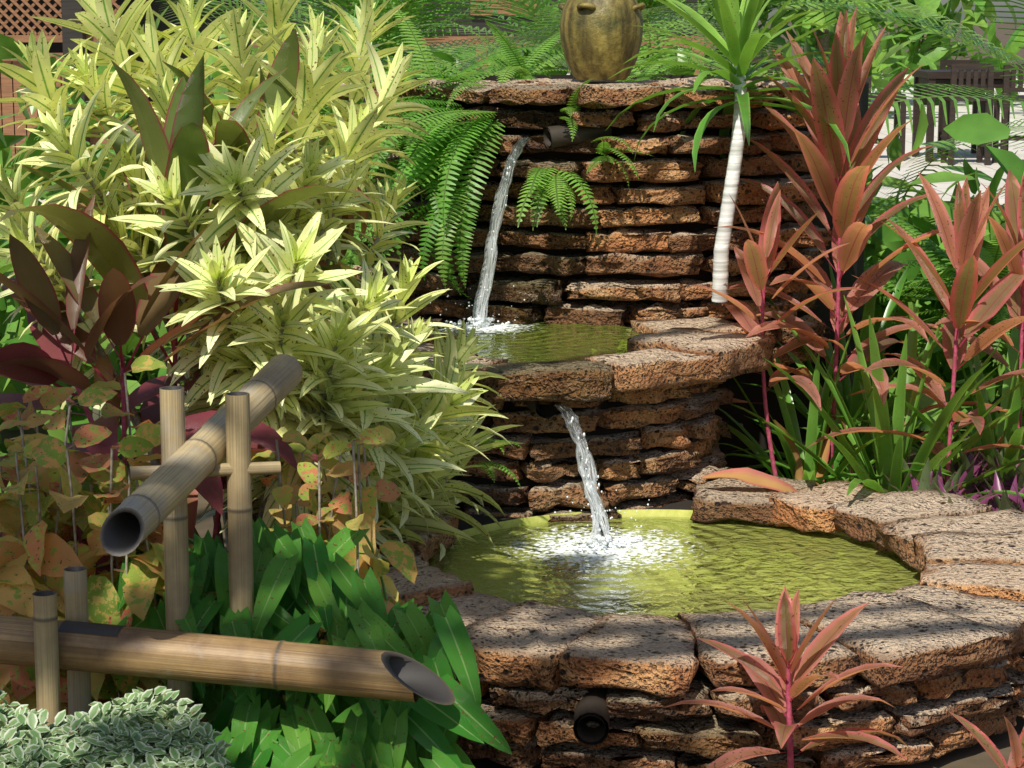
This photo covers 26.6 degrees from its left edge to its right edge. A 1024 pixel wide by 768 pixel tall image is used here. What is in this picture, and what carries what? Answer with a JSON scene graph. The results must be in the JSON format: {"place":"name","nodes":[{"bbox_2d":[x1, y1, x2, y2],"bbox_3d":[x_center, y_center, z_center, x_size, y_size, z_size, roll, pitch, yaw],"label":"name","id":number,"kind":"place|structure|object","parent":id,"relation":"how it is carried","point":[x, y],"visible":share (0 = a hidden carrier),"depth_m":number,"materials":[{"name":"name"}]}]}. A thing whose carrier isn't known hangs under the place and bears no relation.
{"place":"outdoors","nodes":[
{"label":"outdoors","id":0,"kind":"place"},
{"bbox_2d":[0,22,1023,767],"bbox_3d":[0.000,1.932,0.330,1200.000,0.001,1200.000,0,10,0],"label":"ground","id":1,"kind":"structure","parent":0,"point":[976,756],"depth_m":7.32,"materials":[{"name":"brown soil"}]},
{"bbox_2d":[0,686,233,767],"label":"ground cover","id":2,"kind":"object","parent":1,"relation":"on","point":[141,728],"visible":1,"depth_m":4.64,"materials":[{"name":"green plant"}]},
{"bbox_2d":[32,354,302,764],"bbox_3d":[-0.729,0.541,5.182,0.366,1.108,1.014,5,11,29],"label":"pale bamboo","id":3,"kind":"object","parent":1,"relation":"on","point":[158,495],"visible":0.8,"depth_m":5.02,"materials":[{"name":"beige wood"}]},
{"bbox_2d":[0,615,454,704],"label":"bamboo pipe","id":4,"kind":"object","parent":3,"relation":"on","point":[222,659],"visible":0.95,"depth_m":4.84,"materials":[{"name":"brown wood"}]},
{"bbox_2d":[0,29,406,574],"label":"dark-leaved plant","id":5,"kind":"object","parent":1,"relation":"on","point":[117,308],"visible":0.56,"depth_m":5.98,"materials":[{"name":"plant"}]},
{"bbox_2d":[0,355,417,764],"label":"leafy shrub","id":6,"kind":"object","parent":1,"relation":"on","point":[46,550],"visible":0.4,"depth_m":5.29,"materials":[{"name":"plant"}]},
{"bbox_2d":[0,0,524,569],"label":"song of india","id":7,"kind":"object","parent":1,"relation":"on","point":[416,460],"visible":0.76,"depth_m":6.28,"materials":[{"name":"plant"}]},
{"bbox_2d":[90,516,511,767],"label":"leafy plant","id":8,"kind":"object","parent":1,"relation":"on","point":[291,594],"visible":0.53,"depth_m":5.07,"materials":[{"name":"green plant"}]},
{"bbox_2d":[154,525,455,767],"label":"plant stems","id":9,"kind":"object","parent":1,"relation":"on","point":[197,700],"visible":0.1,"depth_m":5.34,"materials":[{"name":"green plant"}]},
{"bbox_2d":[0,42,1023,767],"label":"stems","id":10,"kind":"object","parent":1,"relation":"on","point":[136,420],"depth_m":6.04,"materials":[{"name":"brown plant"}]},
{"bbox_2d":[0,0,1023,492],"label":"bushes","id":11,"kind":"object","parent":1,"relation":"on","point":[892,58],"visible":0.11,"depth_m":11.20,"materials":[{"name":"green plant"}]},
{"bbox_2d":[8,0,1023,262],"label":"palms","id":12,"kind":"object","parent":1,"relation":"on","point":[650,14],"visible":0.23,"depth_m":12.74,"materials":[{"name":"green plant"}]},
{"bbox_2d":[76,143,1002,571],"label":"dry leaves","id":13,"kind":"object","parent":1,"relation":"on","point":[106,369],"visible":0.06,"depth_m":6.51,"materials":[{"name":"plant"}]},
{"bbox_2d":[443,339,692,511],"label":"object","id":14,"kind":"object","parent":1,"relation":"on","point":[508,406],"visible":0.07,"depth_m":7.46,"materials":[{"name":"brown stone"}]},
{"bbox_2d":[445,335,626,360],"bbox_3d":[0.100,0.016,7.967,0.900,0.247,1.140,0,10,0],"label":"liner","id":15,"kind":"object","parent":14,"relation":"on","point":[480,342],"visible":0.05,"depth_m":8.46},
{"bbox_2d":[295,0,932,105],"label":"palm trunks","id":16,"kind":"object","parent":1,"relation":"on","point":[824,41],"visible":0.01,"depth_m":35.61,"materials":[{"name":"brown plant"}]},
{"bbox_2d":[364,75,868,478],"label":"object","id":17,"kind":"object","parent":1,"relation":"on","point":[753,393],"visible":0.14,"depth_m":8.69,"materials":[{"name":"black soil"}]},
{"bbox_2d":[286,4,1010,487],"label":"ferns","id":18,"kind":"object","parent":17,"relation":"on","point":[424,170],"visible":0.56,"depth_m":8.22,"materials":[{"name":"green plant"}]},
{"bbox_2d":[312,76,1023,767],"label":"stone wall","id":19,"kind":"structure","parent":1,"relation":"on","point":[946,632],"depth_m":7.28,"materials":[{"name":"brown stone"}]},
{"bbox_2d":[472,137,608,545],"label":"streams","id":20,"kind":"object","parent":19,"relation":"attached to","point":[489,264],"visible":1,"depth_m":8.23,"materials":[{"name":"white liquid"}]},
{"bbox_2d":[525,124,611,745],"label":"pipes","id":21,"kind":"object","parent":19,"relation":"attached to","point":[591,705],"visible":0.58,"depth_m":5.51,"materials":[{"name":"brown"}]},
{"bbox_2d":[558,0,645,79],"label":"jar","id":22,"kind":"object","parent":19,"relation":"on","point":[601,39],"visible":0.98,"depth_m":8.58,"materials":[{"name":"gold metal"}]},
{"bbox_2d":[428,509,920,617],"bbox_3d":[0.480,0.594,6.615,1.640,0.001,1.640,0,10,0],"label":"water","id":23,"kind":"structure","parent":19,"relation":"in","point":[563,549],"depth_m":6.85,"materials":[{"name":"green liquid"}]},
{"bbox_2d":[430,150,654,559],"bbox_3d":[0.100,-0.175,7.599,0.366,1.207,1.850,-3,10,-18],"label":"foam","id":24,"kind":"object","parent":23,"relation":"on","point":[603,541],"visible":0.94,"depth_m":7.03,"materials":[{"name":"white"}]},
{"bbox_2d":[480,675,858,767],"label":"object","id":25,"kind":"object","parent":1,"relation":"on","point":[487,694],"visible":0.02,"depth_m":5.64,"materials":[{"name":"brown stone"}]},
{"bbox_2d":[458,499,708,679],"bbox_3d":[0.480,0.584,6.613,2.120,0.001,2.120,0,10,0],"label":"basin","id":26,"kind":"object","parent":25,"relation":"on","point":[482,519],"visible":0.12,"depth_m":7.37,"materials":[{"name":"brown stone"}]},
{"bbox_2d":[711,63,746,302],"bbox_3d":[0.813,-0.765,8.024,0.078,0.915,0.171,7,12,35],"label":"tree trunk","id":27,"kind":"object","parent":1,"relation":"on","point":[720,275],"visible":0.87,"depth_m":8.00,"materials":[{"name":"white plant"}]},
{"bbox_2d":[702,467,796,491],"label":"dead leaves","id":28,"kind":"object","parent":1,"relation":"on","point":[754,477],"visible":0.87,"depth_m":7.44,"materials":[{"name":"orange plant"}]},
{"bbox_2d":[605,0,1023,510],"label":"leaves","id":29,"kind":"object","parent":1,"relation":"on","point":[861,453],"visible":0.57,"depth_m":7.92,"materials":[{"name":"green plant"}]},
{"bbox_2d":[663,7,1023,767],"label":"red cordyline plant","id":30,"kind":"object","parent":1,"relation":"on","point":[835,93],"visible":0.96,"depth_m":7.75,"materials":[{"name":"red plant"}]},
{"bbox_2d":[880,435,1023,511],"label":"purple plant","id":31,"kind":"object","parent":1,"relation":"on","point":[970,467],"visible":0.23,"depth_m":7.66,"materials":[{"name":"purple plant"}]},
{"bbox_2d":[39,74,1023,205],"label":"terrace","id":32,"kind":"structure","parent":0,"point":[991,169],"depth_m":25.68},
{"bbox_2d":[0,0,697,147],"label":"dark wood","id":33,"kind":"object","parent":32,"relation":"on","point":[69,9],"depth_m":24.08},
{"bbox_2d":[0,0,712,179],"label":"pavilion wood","id":34,"kind":"object","parent":32,"relation":"on","point":[7,85],"visible":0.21,"depth_m":21.80,"materials":[{"name":"brown wood"}]},
{"bbox_2d":[658,55,1023,164],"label":"furniture wood","id":35,"kind":"object","parent":32,"relation":"on","point":[966,73],"visible":0.39,"depth_m":25.25,"materials":[{"name":"wood"}]},
{"bbox_2d":[433,320,638,362],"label":"water","id":36,"kind":"structure","parent":0,"point":[498,328],"depth_m":7.95,"materials":[{"name":"green liquid"}]},
{"bbox_2d":[259,0,1023,21],"label":"sky","id":37,"kind":"structure","parent":0,"point":[999,14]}
]}

